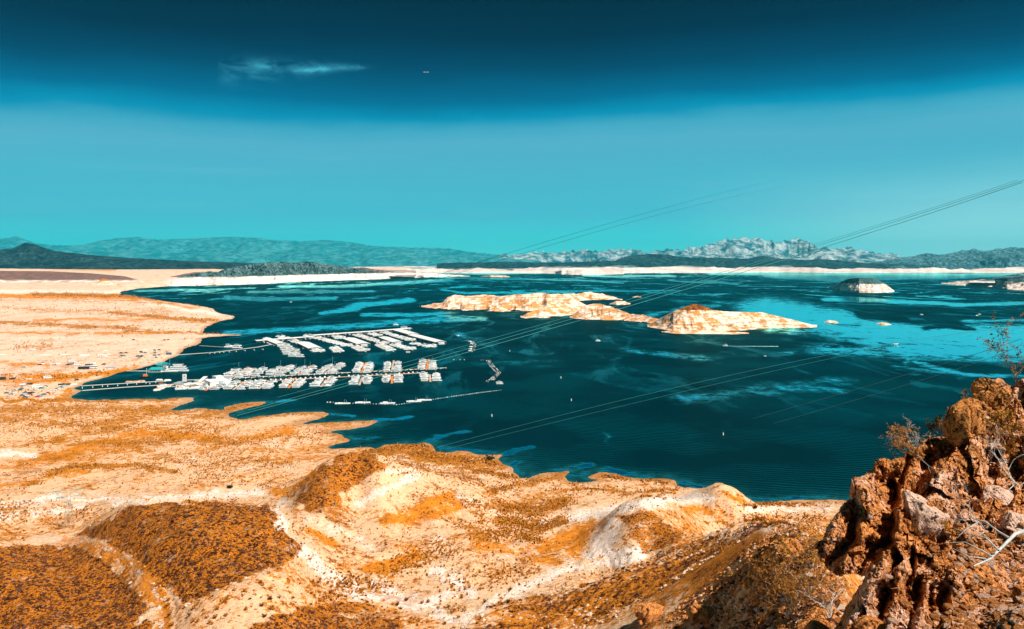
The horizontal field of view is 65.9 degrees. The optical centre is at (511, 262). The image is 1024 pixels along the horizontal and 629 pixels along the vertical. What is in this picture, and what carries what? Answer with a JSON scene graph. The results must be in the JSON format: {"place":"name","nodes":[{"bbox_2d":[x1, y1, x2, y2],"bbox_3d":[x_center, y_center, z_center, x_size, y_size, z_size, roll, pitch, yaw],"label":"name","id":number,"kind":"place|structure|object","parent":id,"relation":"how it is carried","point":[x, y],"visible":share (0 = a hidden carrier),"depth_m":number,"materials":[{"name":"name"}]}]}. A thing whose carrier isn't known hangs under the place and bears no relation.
{"place":"outdoors","nodes":[
{"label":"outdoors","id":0,"kind":"place"},
{"bbox_2d":[53,488,81,527],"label":"transmission tower","id":1,"kind":"structure","parent":0,"point":[69,507],"depth_m":385.76,"materials":[{"name":"metal"}]},
{"bbox_2d":[89,278,118,284],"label":"conical hill","id":2,"kind":"structure","parent":0,"point":[102,281],"depth_m":4430.84,"materials":[{"name":"beige sand"}]},
{"bbox_2d":[0,243,256,268],"bbox_3d":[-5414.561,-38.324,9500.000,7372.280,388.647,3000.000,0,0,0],"label":"dark hill","id":3,"kind":"structure","parent":0,"point":[27,256],"depth_m":8604.66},
{"bbox_2d":[0,236,498,257],"bbox_3d":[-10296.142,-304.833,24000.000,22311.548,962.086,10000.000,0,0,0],"label":"mountain range","id":4,"kind":"structure","parent":0,"point":[149,245],"depth_m":22660.93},
{"bbox_2d":[54,250,540,266],"bbox_3d":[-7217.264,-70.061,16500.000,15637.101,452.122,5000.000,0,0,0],"label":"foothill","id":5,"kind":"structure","parent":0,"point":[363,260],"depth_m":15384.67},
{"bbox_2d":[166,261,462,285],"bbox_3d":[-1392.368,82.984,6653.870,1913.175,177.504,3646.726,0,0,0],"label":"headland","id":6,"kind":"structure","parent":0,"point":[272,272],"depth_m":5883.75,"materials":[{"name":"white stone"}]},
{"bbox_2d":[359,268,423,275],"bbox_3d":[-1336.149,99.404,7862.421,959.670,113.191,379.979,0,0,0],"label":"headland spur","id":7,"kind":"structure","parent":6,"relation":"attached to","point":[384,271],"depth_m":7812.82,"materials":[{"name":"beige sand"}]},
{"bbox_2d":[383,270,415,276],"bbox_3d":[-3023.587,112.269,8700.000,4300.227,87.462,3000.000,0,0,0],"label":"plain rise","id":8,"kind":"structure","parent":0,"point":[410,271],"depth_m":7993.33,"materials":[{"name":"beige sand"}]},
{"bbox_2d":[0,267,864,628],"bbox_3d":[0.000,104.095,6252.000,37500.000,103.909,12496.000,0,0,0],"label":"ground","id":9,"kind":"structure","parent":0,"point":[362,503],"depth_m":384.43,"materials":[{"name":"beige sand"}]},
{"bbox_2d":[0,271,143,282],"bbox_3d":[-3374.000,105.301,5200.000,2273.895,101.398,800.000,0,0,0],"label":"land","id":10,"kind":"structure","parent":9,"relation":"on","point":[29,276],"depth_m":4987.00,"materials":[{"name":"brown soil"}]},
{"bbox_2d":[0,457,789,628],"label":"rubble","id":11,"kind":"object","parent":9,"relation":"on","point":[759,526],"visible":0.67,"depth_m":251.48,"materials":[{"name":"stone"}]},
{"bbox_2d":[0,462,836,628],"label":"rubble","id":12,"kind":"object","parent":9,"relation":"on","point":[589,614],"visible":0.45,"depth_m":258.09,"materials":[{"name":"stone"}]},
{"bbox_2d":[0,288,842,628],"bbox_3d":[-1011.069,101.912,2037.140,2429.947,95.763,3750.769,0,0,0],"label":"scrub","id":13,"kind":"object","parent":9,"relation":"on","point":[328,476],"visible":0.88,"depth_m":466.24,"materials":[{"name":"brown plant"}]},
{"bbox_2d":[237,182,1022,415],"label":"power cable","id":14,"kind":"object","parent":9,"relation":"on","point":[667,294],"visible":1,"depth_m":422.90,"materials":[{"name":"metal"}]},
{"bbox_2d":[250,180,1023,409],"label":"power cable","id":15,"kind":"object","parent":9,"relation":"on","point":[675,288],"visible":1,"depth_m":418.91,"materials":[{"name":"metal"}]},
{"bbox_2d":[280,180,1016,396],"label":"power cable","id":16,"kind":"object","parent":9,"relation":"on","point":[680,284],"visible":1,"depth_m":423.08,"materials":[{"name":"metal"}]},
{"bbox_2d":[439,327,1019,446],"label":"power cable","id":17,"kind":"object","parent":9,"relation":"on","point":[737,373],"visible":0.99,"depth_m":384.72,"materials":[{"name":"metal"}]},
{"bbox_2d":[452,324,1015,447],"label":"power cable","id":18,"kind":"object","parent":9,"relation":"on","point":[731,380],"visible":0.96,"depth_m":384.28,"materials":[{"name":"metal"}]},
{"bbox_2d":[753,339,1019,418],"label":"power cable","id":19,"kind":"object","parent":9,"relation":"on","point":[886,380],"visible":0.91,"depth_m":290.47,"materials":[{"name":"metal"}]},
{"bbox_2d":[776,343,1021,422],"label":"power cable","id":20,"kind":"object","parent":9,"relation":"on","point":[903,385],"visible":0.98,"depth_m":291.75,"materials":[{"name":"metal"}]},
{"bbox_2d":[814,378,1023,628],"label":"rock face","id":21,"kind":"object","parent":9,"relation":"on","point":[850,531],"visible":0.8,"depth_m":22.74},
{"bbox_2d":[853,615,885,628],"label":"boulder","id":22,"kind":"object","parent":21,"relation":"on","point":[866,622],"visible":0.98,"depth_m":18.78,"materials":[{"name":"brown stone"}]},
{"bbox_2d":[887,617,897,625],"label":"stone","id":23,"kind":"object","parent":21,"relation":"on","point":[892,620],"visible":1,"depth_m":18.47,"materials":[{"name":"brown stone"}]},
{"bbox_2d":[898,598,910,608],"bbox_3d":[9.824,8.570,19.826,0.321,0.189,0.324,20,0,-11],"label":"stone","id":24,"kind":"object","parent":21,"relation":"on","point":[903,603],"visible":1,"depth_m":19.73,"materials":[{"name":"brown stone"}]},
{"bbox_2d":[887,422,926,460],"bbox_3d":[13.095,5.993,26.514,1.010,1.200,1.471,0,0,-21],"label":"shrub","id":25,"kind":"object","parent":21,"relation":"on","point":[897,441],"visible":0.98,"depth_m":26.46,"materials":[{"name":"brown plant"}]},
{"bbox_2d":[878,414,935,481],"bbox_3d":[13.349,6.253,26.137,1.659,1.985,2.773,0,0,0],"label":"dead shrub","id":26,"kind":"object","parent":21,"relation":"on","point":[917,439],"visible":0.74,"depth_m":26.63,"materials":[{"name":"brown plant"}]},
{"bbox_2d":[902,490,949,539],"bbox_3d":[12.066,7.512,23.044,1.253,1.705,1.973,0,0,31],"label":"boulder","id":27,"kind":"object","parent":21,"relation":"on","point":[925,518],"visible":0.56,"depth_m":22.32,"materials":[{"name":"beige stone"}]},
{"bbox_2d":[928,544,936,551],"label":"stone","id":28,"kind":"object","parent":21,"relation":"on","point":[931,548],"visible":0.97,"depth_m":21.40,"materials":[{"name":"brown stone"}]},
{"bbox_2d":[929,613,940,621],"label":"stone","id":29,"kind":"object","parent":21,"relation":"on","point":[933,616],"visible":1,"depth_m":19.17,"materials":[{"name":"brown stone"}]},
{"bbox_2d":[924,407,948,432],"bbox_3d":[15.454,5.720,28.565,0.910,0.993,1.111,0,0,-37],"label":"shrub","id":30,"kind":"object","parent":21,"relation":"on","point":[931,426],"visible":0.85,"depth_m":28.57,"materials":[{"name":"brown plant"}]},
{"bbox_2d":[911,518,962,540],"bbox_3d":[11.796,7.650,22.113,1.167,1.153,1.256,0,0,15],"label":"shrub","id":31,"kind":"object","parent":21,"relation":"on","point":[944,522],"visible":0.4,"depth_m":21.81,"materials":[{"name":"orange plant"}]},
{"bbox_2d":[923,438,952,465],"bbox_3d":[14.990,6.851,28.058,1.674,1.397,1.555,0,0,31],"label":"cliff rock","id":32,"kind":"object","parent":21,"relation":"on","point":[946,447],"visible":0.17,"depth_m":27.53,"materials":[{"name":"brown stone"}]},
{"bbox_2d":[857,438,1023,628],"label":"gravel","id":33,"kind":"structure","parent":21,"relation":"on","point":[971,576],"depth_m":21.19,"materials":[{"name":"brown gravel"}]},
{"bbox_2d":[966,546,975,552],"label":"stone","id":34,"kind":"object","parent":33,"relation":"on","point":[971,549],"visible":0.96,"depth_m":21.60,"materials":[{"name":"brown stone"}]},
{"bbox_2d":[974,593,988,598],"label":"stone","id":35,"kind":"object","parent":33,"relation":"on","point":[983,596],"visible":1,"depth_m":20.09,"materials":[{"name":"stone"}]},
{"bbox_2d":[940,615,951,622],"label":"stone","id":36,"kind":"object","parent":21,"relation":"on","point":[944,619],"visible":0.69,"depth_m":18.34,"materials":[{"name":"brown stone"}]},
{"bbox_2d":[942,603,953,610],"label":"stone","id":37,"kind":"object","parent":21,"relation":"on","point":[946,606],"visible":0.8,"depth_m":19.46,"materials":[{"name":"brown stone"}]},
{"bbox_2d":[942,538,965,551],"bbox_3d":[12.367,7.869,22.042,0.594,0.442,0.495,0,0,-16],"label":"boulder","id":38,"kind":"object","parent":21,"relation":"on","point":[956,547],"visible":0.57,"depth_m":21.87,"materials":[{"name":"brown stone"}]},
{"bbox_2d":[958,604,966,610],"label":"stone","id":39,"kind":"object","parent":21,"relation":"on","point":[962,606],"visible":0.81,"depth_m":19.46,"materials":[{"name":"brown stone"}]},
{"bbox_2d":[942,398,985,448],"bbox_3d":[15.509,5.651,27.055,1.537,2.051,1.287,0,0,-11],"label":"cliff rock","id":40,"kind":"object","parent":21,"relation":"on","point":[963,422],"visible":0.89,"depth_m":26.61,"materials":[{"name":"brown stone"}]},
{"bbox_2d":[942,479,998,543],"bbox_3d":[12.707,7.377,22.512,2.564,2.427,1.739,0,0,-41],"label":"dead shrub","id":41,"kind":"object","parent":21,"relation":"on","point":[969,501],"visible":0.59,"depth_m":22.68,"materials":[{"name":"brown plant"}]},
{"bbox_2d":[961,388,987,403],"bbox_3d":[16.593,4.867,28.423,0.791,0.553,0.961,0,0,-10],"label":"shrub","id":42,"kind":"object","parent":21,"relation":"on","point":[980,397],"visible":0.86,"depth_m":28.21,"materials":[{"name":"brown plant"}]},
{"bbox_2d":[967,499,988,516],"bbox_3d":[13.874,7.402,23.663,0.491,0.630,0.689,0,0,-6],"label":"boulder","id":43,"kind":"object","parent":21,"relation":"on","point":[976,505],"visible":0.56,"depth_m":23.52,"materials":[{"name":"brown stone"}]},
{"bbox_2d":[950,517,1023,566],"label":"dead bough","id":44,"kind":"object","parent":21,"relation":"on","point":[1006,542],"visible":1,"depth_m":16.31,"materials":[{"name":"white wood"}]},
{"bbox_2d":[970,377,1012,408],"bbox_3d":[17.912,4.967,29.659,1.142,1.325,1.260,0,0,0],"label":"cliff rock","id":45,"kind":"object","parent":21,"relation":"on","point":[996,392],"visible":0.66,"depth_m":29.16,"materials":[{"name":"brown stone"}]},
{"bbox_2d":[987,603,996,608],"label":"stone","id":46,"kind":"object","parent":21,"relation":"on","point":[992,605],"visible":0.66,"depth_m":19.20,"materials":[{"name":"brown stone"}]},
{"bbox_2d":[978,485,1013,505],"bbox_3d":[15.056,7.281,24.685,1.037,0.606,0.973,0,0,31],"label":"boulder","id":47,"kind":"object","parent":21,"relation":"on","point":[1005,496],"visible":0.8,"depth_m":24.55,"materials":[{"name":"beige stone"}]},
{"bbox_2d":[991,613,1000,619],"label":"stone","id":48,"kind":"object","parent":21,"relation":"on","point":[995,616],"visible":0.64,"depth_m":18.02,"materials":[{"name":"brown stone"}]},
{"bbox_2d":[976,311,1023,381],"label":"shrub","id":49,"kind":"object","parent":21,"relation":"on","point":[1006,357],"visible":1,"depth_m":29.29,"materials":[{"name":"brown plant"}]},
{"bbox_2d":[977,429,1023,490],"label":"dead shrub","id":50,"kind":"object","parent":21,"relation":"on","point":[1013,481],"visible":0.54,"depth_m":25.63,"materials":[{"name":"beige wood"}]},
{"bbox_2d":[995,605,1008,611],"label":"stone","id":51,"kind":"object","parent":21,"relation":"on","point":[1000,608],"visible":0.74,"depth_m":18.60,"materials":[{"name":"stone"}]},
{"bbox_2d":[984,402,1023,440],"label":"shrub","id":52,"kind":"object","parent":21,"relation":"on","point":[1001,424],"visible":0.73,"depth_m":27.02,"materials":[{"name":"brown plant"}]},
{"bbox_2d":[1001,623,1012,628],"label":"stone","id":53,"kind":"object","parent":21,"relation":"on","point":[1006,626],"visible":0.82,"depth_m":16.99,"materials":[{"name":"brown stone"}]},
{"bbox_2d":[995,435,1023,471],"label":"shrub","id":54,"kind":"object","parent":21,"relation":"on","point":[1010,450],"visible":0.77,"depth_m":26.48,"materials":[{"name":"brown plant"}]},
{"bbox_2d":[999,511,1023,530],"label":"boulder","id":55,"kind":"object","parent":21,"relation":"on","point":[1008,520],"visible":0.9,"depth_m":22.40,"materials":[{"name":"beige stone"}]},
{"bbox_2d":[1011,585,1023,599],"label":"boulder","id":56,"kind":"object","parent":21,"relation":"on","point":[1017,590],"visible":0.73,"depth_m":19.72,"materials":[{"name":"brown stone"}]},
{"bbox_2d":[369,265,520,268],"bbox_3d":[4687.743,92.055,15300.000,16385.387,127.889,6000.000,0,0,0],"label":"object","id":57,"kind":"structure","parent":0,"point":[413,267],"depth_m":13420.92,"materials":[{"name":"white"}]},
{"bbox_2d":[421,293,585,311],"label":"island","id":58,"kind":"structure","parent":0,"point":[529,302],"depth_m":2552.90,"materials":[{"name":"beige stone"}]},
{"bbox_2d":[0,0,1023,256],"label":"sky","id":59,"kind":"structure","parent":0,"point":[500,127],"materials":[{"name":"blue"}]},
{"bbox_2d":[71,272,1023,502],"bbox_3d":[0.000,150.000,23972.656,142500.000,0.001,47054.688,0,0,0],"label":"lake water","id":60,"kind":"structure","parent":0,"point":[682,440],"depth_m":1093.69,"materials":[{"name":"teal liquid"}]},
{"bbox_2d":[82,381,161,385],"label":"walkway","id":61,"kind":"structure","parent":60,"relation":"on","point":[121,383],"depth_m":973.48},
{"bbox_2d":[82,383,183,390],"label":"walkway","id":62,"kind":"structure","parent":60,"relation":"on","point":[125,387],"depth_m":944.48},
{"bbox_2d":[148,367,163,371],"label":"floating office","id":63,"kind":"structure","parent":60,"relation":"on","point":[155,369],"depth_m":1077.43,"materials":[{"name":"teal metal"}]},
{"bbox_2d":[156,362,167,367],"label":"floating office","id":64,"kind":"structure","parent":60,"relation":"on","point":[161,365],"depth_m":1090.94,"materials":[{"name":"teal metal"}]},
{"bbox_2d":[162,360,188,371],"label":"paddle steamer","id":65,"kind":"object","parent":60,"relation":"on","point":[177,367],"visible":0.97,"depth_m":1083.63,"materials":[{"name":"white metal"}]},
{"bbox_2d":[205,378,229,386],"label":"marina store","id":66,"kind":"structure","parent":60,"relation":"on","point":[212,383],"depth_m":958.62,"materials":[{"name":"white metal"}]},
{"bbox_2d":[179,344,270,354],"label":"walkway","id":67,"kind":"structure","parent":60,"relation":"on","point":[221,351],"depth_m":1336.14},
{"bbox_2d":[221,385,232,389],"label":"houseboat","id":68,"kind":"object","parent":60,"relation":"on","point":[227,387],"visible":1,"depth_m":928.77,"materials":[{"name":"white"}]},
{"bbox_2d":[247,384,258,388],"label":"houseboat","id":69,"kind":"object","parent":60,"relation":"on","point":[252,386],"visible":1,"depth_m":935.42,"materials":[{"name":"white metal"}]},
{"bbox_2d":[255,336,313,342],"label":"long covered dock","id":70,"kind":"object","parent":60,"relation":"on","point":[285,338],"visible":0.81,"depth_m":1504.31,"materials":[{"name":"white metal"}]},
{"bbox_2d":[297,341,321,348],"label":"covered dock","id":71,"kind":"object","parent":60,"relation":"on","point":[308,345],"visible":0.93,"depth_m":1383.41,"materials":[{"name":"white metal"}]},
{"bbox_2d":[244,373,415,381],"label":"walkway","id":72,"kind":"structure","parent":60,"relation":"on","point":[343,376],"depth_m":1032.55,"materials":[{"name":"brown wood"}]},
{"bbox_2d":[236,368,437,377],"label":"walkway","id":73,"kind":"structure","parent":60,"relation":"on","point":[312,374],"depth_m":1051.13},
{"bbox_2d":[312,330,377,336],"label":"long covered dock","id":74,"kind":"object","parent":60,"relation":"on","point":[345,333],"visible":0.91,"depth_m":1620.85,"materials":[{"name":"white metal"}]},
{"bbox_2d":[342,337,370,345],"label":"covered dock","id":75,"kind":"object","parent":60,"relation":"on","point":[355,340],"visible":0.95,"depth_m":1453.83,"materials":[{"name":"white metal"}]},
{"bbox_2d":[380,399,394,403],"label":"work raft","id":76,"kind":"object","parent":60,"relation":"on","point":[386,402],"visible":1,"depth_m":838.60,"materials":[{"name":"metal"}]},
{"bbox_2d":[379,336,401,343],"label":"covered dock","id":77,"kind":"object","parent":60,"relation":"on","point":[389,339],"visible":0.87,"depth_m":1481.61,"materials":[{"name":"white metal"}]},
{"bbox_2d":[394,329,417,334],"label":"covered dock","id":78,"kind":"object","parent":60,"relation":"on","point":[404,331],"visible":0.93,"depth_m":1649.19,"materials":[{"name":"white metal"}]},
{"bbox_2d":[327,390,496,404],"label":"breakwater","id":79,"kind":"object","parent":60,"relation":"on","point":[423,400],"visible":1,"depth_m":853.62,"materials":[{"name":"metal"}]},
{"bbox_2d":[409,334,445,342],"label":"covered dock","id":80,"kind":"object","parent":60,"relation":"on","point":[428,339],"visible":0.91,"depth_m":1509.29,"materials":[{"name":"white metal"}]},
{"bbox_2d":[484,360,500,381],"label":"floating breakwater","id":81,"kind":"object","parent":60,"relation":"on","point":[494,370],"visible":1,"depth_m":1081.74,"materials":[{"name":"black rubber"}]},
{"bbox_2d":[482,275,509,276],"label":"rock islet","id":82,"kind":"object","parent":60,"relation":"in","point":[495,276],"visible":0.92,"depth_m":7968.18,"materials":[{"name":"beige stone"}]},
{"bbox_2d":[610,301,629,304],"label":"rock islet","id":83,"kind":"object","parent":60,"relation":"in","point":[620,303],"visible":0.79,"depth_m":2792.07,"materials":[{"name":"beige stone"}]},
{"bbox_2d":[941,276,1023,290],"bbox_3d":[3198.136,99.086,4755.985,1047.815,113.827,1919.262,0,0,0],"label":"headland","id":84,"kind":"structure","parent":60,"relation":"in","point":[1012,283],"depth_m":4580.97,"materials":[{"name":"white stone"}]},
{"bbox_2d":[969,272,1023,282],"bbox_3d":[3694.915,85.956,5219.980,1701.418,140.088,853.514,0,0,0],"label":"headland crest","id":85,"kind":"object","parent":84,"relation":"attached to","point":[992,280],"visible":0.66,"depth_m":4975.10,"materials":[{"name":"white stone"}]},
{"bbox_2d":[520,302,579,317],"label":"island","id":86,"kind":"structure","parent":0,"point":[561,309],"depth_m":2224.05,"materials":[{"name":"beige stone"}]},
{"bbox_2d":[556,292,622,300],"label":"island","id":87,"kind":"structure","parent":0,"point":[587,296],"depth_m":3176.73,"materials":[{"name":"beige stone"}]},
{"bbox_2d":[555,269,623,274],"bbox_3d":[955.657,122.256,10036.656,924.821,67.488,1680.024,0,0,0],"label":"sandbar","id":88,"kind":"structure","parent":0,"point":[577,272],"depth_m":9439.25,"materials":[{"name":"white sand"}]},
{"bbox_2d":[399,177,787,286],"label":"power cable","id":89,"kind":"object","parent":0,"point":[553,239],"visible":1,"depth_m":1069.99,"materials":[{"name":"metal"}]},
{"bbox_2d":[416,187,778,286],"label":"power cable","id":90,"kind":"object","parent":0,"point":[562,241],"visible":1,"depth_m":1070.26,"materials":[{"name":"metal"}]},
{"bbox_2d":[570,304,657,322],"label":"island","id":91,"kind":"structure","parent":0,"point":[618,314],"depth_m":2104.35,"materials":[{"name":"beige stone"}]},
{"bbox_2d":[437,254,806,269],"bbox_3d":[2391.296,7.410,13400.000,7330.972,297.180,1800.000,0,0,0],"label":"mesa","id":92,"kind":"structure","parent":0,"point":[647,260],"depth_m":12875.90,"materials":[{"name":"stone"}]},
{"bbox_2d":[499,236,900,262],"bbox_3d":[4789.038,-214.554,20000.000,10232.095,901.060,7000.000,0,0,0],"label":"mountain range","id":93,"kind":"structure","parent":0,"point":[744,245],"depth_m":18687.29,"materials":[{"name":"grey stone"}]},
{"bbox_2d":[677,253,801,259],"bbox_3d":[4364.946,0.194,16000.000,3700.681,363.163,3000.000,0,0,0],"label":"foothill","id":94,"kind":"structure","parent":93,"relation":"attached to","point":[703,255],"depth_m":15775.22,"materials":[{"name":"grey stone"}]},
{"bbox_2d":[407,265,1023,273],"bbox_3d":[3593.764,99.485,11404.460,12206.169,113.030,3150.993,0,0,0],"label":"shore","id":95,"kind":"structure","parent":0,"point":[664,269],"depth_m":11245.93,"materials":[{"name":"beige sand"}]},
{"bbox_2d":[647,304,816,330],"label":"island","id":96,"kind":"structure","parent":0,"point":[695,317],"depth_m":1783.68,"materials":[{"name":"beige stone"}]},
{"bbox_2d":[662,330,748,333],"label":"island spit","id":97,"kind":"structure","parent":96,"relation":"attached to","point":[696,332],"depth_m":1659.83,"materials":[{"name":"beige sand"}]},
{"bbox_2d":[665,522,861,628],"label":"rocky slope","id":98,"kind":"structure","parent":0,"point":[853,579],"depth_m":139.36,"materials":[{"name":"brown stone"}]},
{"bbox_2d":[634,602,663,624],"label":"cliff rock","id":99,"kind":"object","parent":98,"relation":"on","point":[645,613],"visible":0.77,"depth_m":178.71,"materials":[{"name":"orange stone"}]},
{"bbox_2d":[686,604,713,623],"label":"rock","id":100,"kind":"object","parent":98,"relation":"on","point":[697,613],"visible":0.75,"depth_m":154.10,"materials":[{"name":"brown stone"}]},
{"bbox_2d":[743,578,753,588],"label":"cliff rock","id":101,"kind":"object","parent":98,"relation":"on","point":[747,582],"visible":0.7,"depth_m":135.80,"materials":[{"name":"brown stone"}]},
{"bbox_2d":[658,520,846,628],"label":"rubble","id":102,"kind":"object","parent":98,"relation":"on","point":[812,612],"visible":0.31,"depth_m":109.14,"materials":[{"name":"brown stone"}]},
{"bbox_2d":[783,538,801,552],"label":"cliff rock","id":103,"kind":"object","parent":98,"relation":"on","point":[788,543],"visible":0.53,"depth_m":119.03,"materials":[{"name":"orange stone"}]},
{"bbox_2d":[743,535,852,622],"bbox_3d":[21.603,23.948,60.754,8.644,7.363,8.567,0,0,0],"label":"shrub","id":104,"kind":"object","parent":98,"relation":"on","point":[783,584],"visible":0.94,"depth_m":60.11,"materials":[{"name":"brown plant"}]},
{"bbox_2d":[772,500,855,603],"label":"shrub","id":105,"kind":"object","parent":98,"relation":"on","point":[815,557],"visible":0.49,"depth_m":66.86,"materials":[{"name":"brown plant"}]},
{"bbox_2d":[777,565,855,617],"bbox_3d":[22.892,25.107,57.409,5.223,5.710,4.992,0,0,-29],"label":"dead shrub","id":106,"kind":"object","parent":98,"relation":"on","point":[830,612],"visible":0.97,"depth_m":57.80,"materials":[{"name":"beige wood"}]},
{"bbox_2d":[797,248,898,262],"bbox_3d":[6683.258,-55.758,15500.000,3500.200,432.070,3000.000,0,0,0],"label":"foothill","id":107,"kind":"structure","parent":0,"point":[830,254],"depth_m":14952.56,"materials":[{"name":"grey stone"}]},
{"bbox_2d":[791,259,931,268],"bbox_3d":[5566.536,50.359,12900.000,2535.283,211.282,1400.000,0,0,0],"label":"foothill","id":108,"kind":"structure","parent":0,"point":[829,264],"depth_m":12562.73,"materials":[{"name":"stone"}]},
{"bbox_2d":[828,277,894,292],"bbox_3d":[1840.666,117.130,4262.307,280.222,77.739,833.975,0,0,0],"label":"butte island","id":109,"kind":"structure","parent":0,"point":[865,285],"depth_m":3973.12,"materials":[{"name":"white stone"}]},
{"bbox_2d":[842,247,1023,269],"bbox_3d":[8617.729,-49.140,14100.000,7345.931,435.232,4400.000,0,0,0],"label":"mountain","id":110,"kind":"structure","parent":0,"point":[972,259],"depth_m":13220.51,"materials":[{"name":"stone"}]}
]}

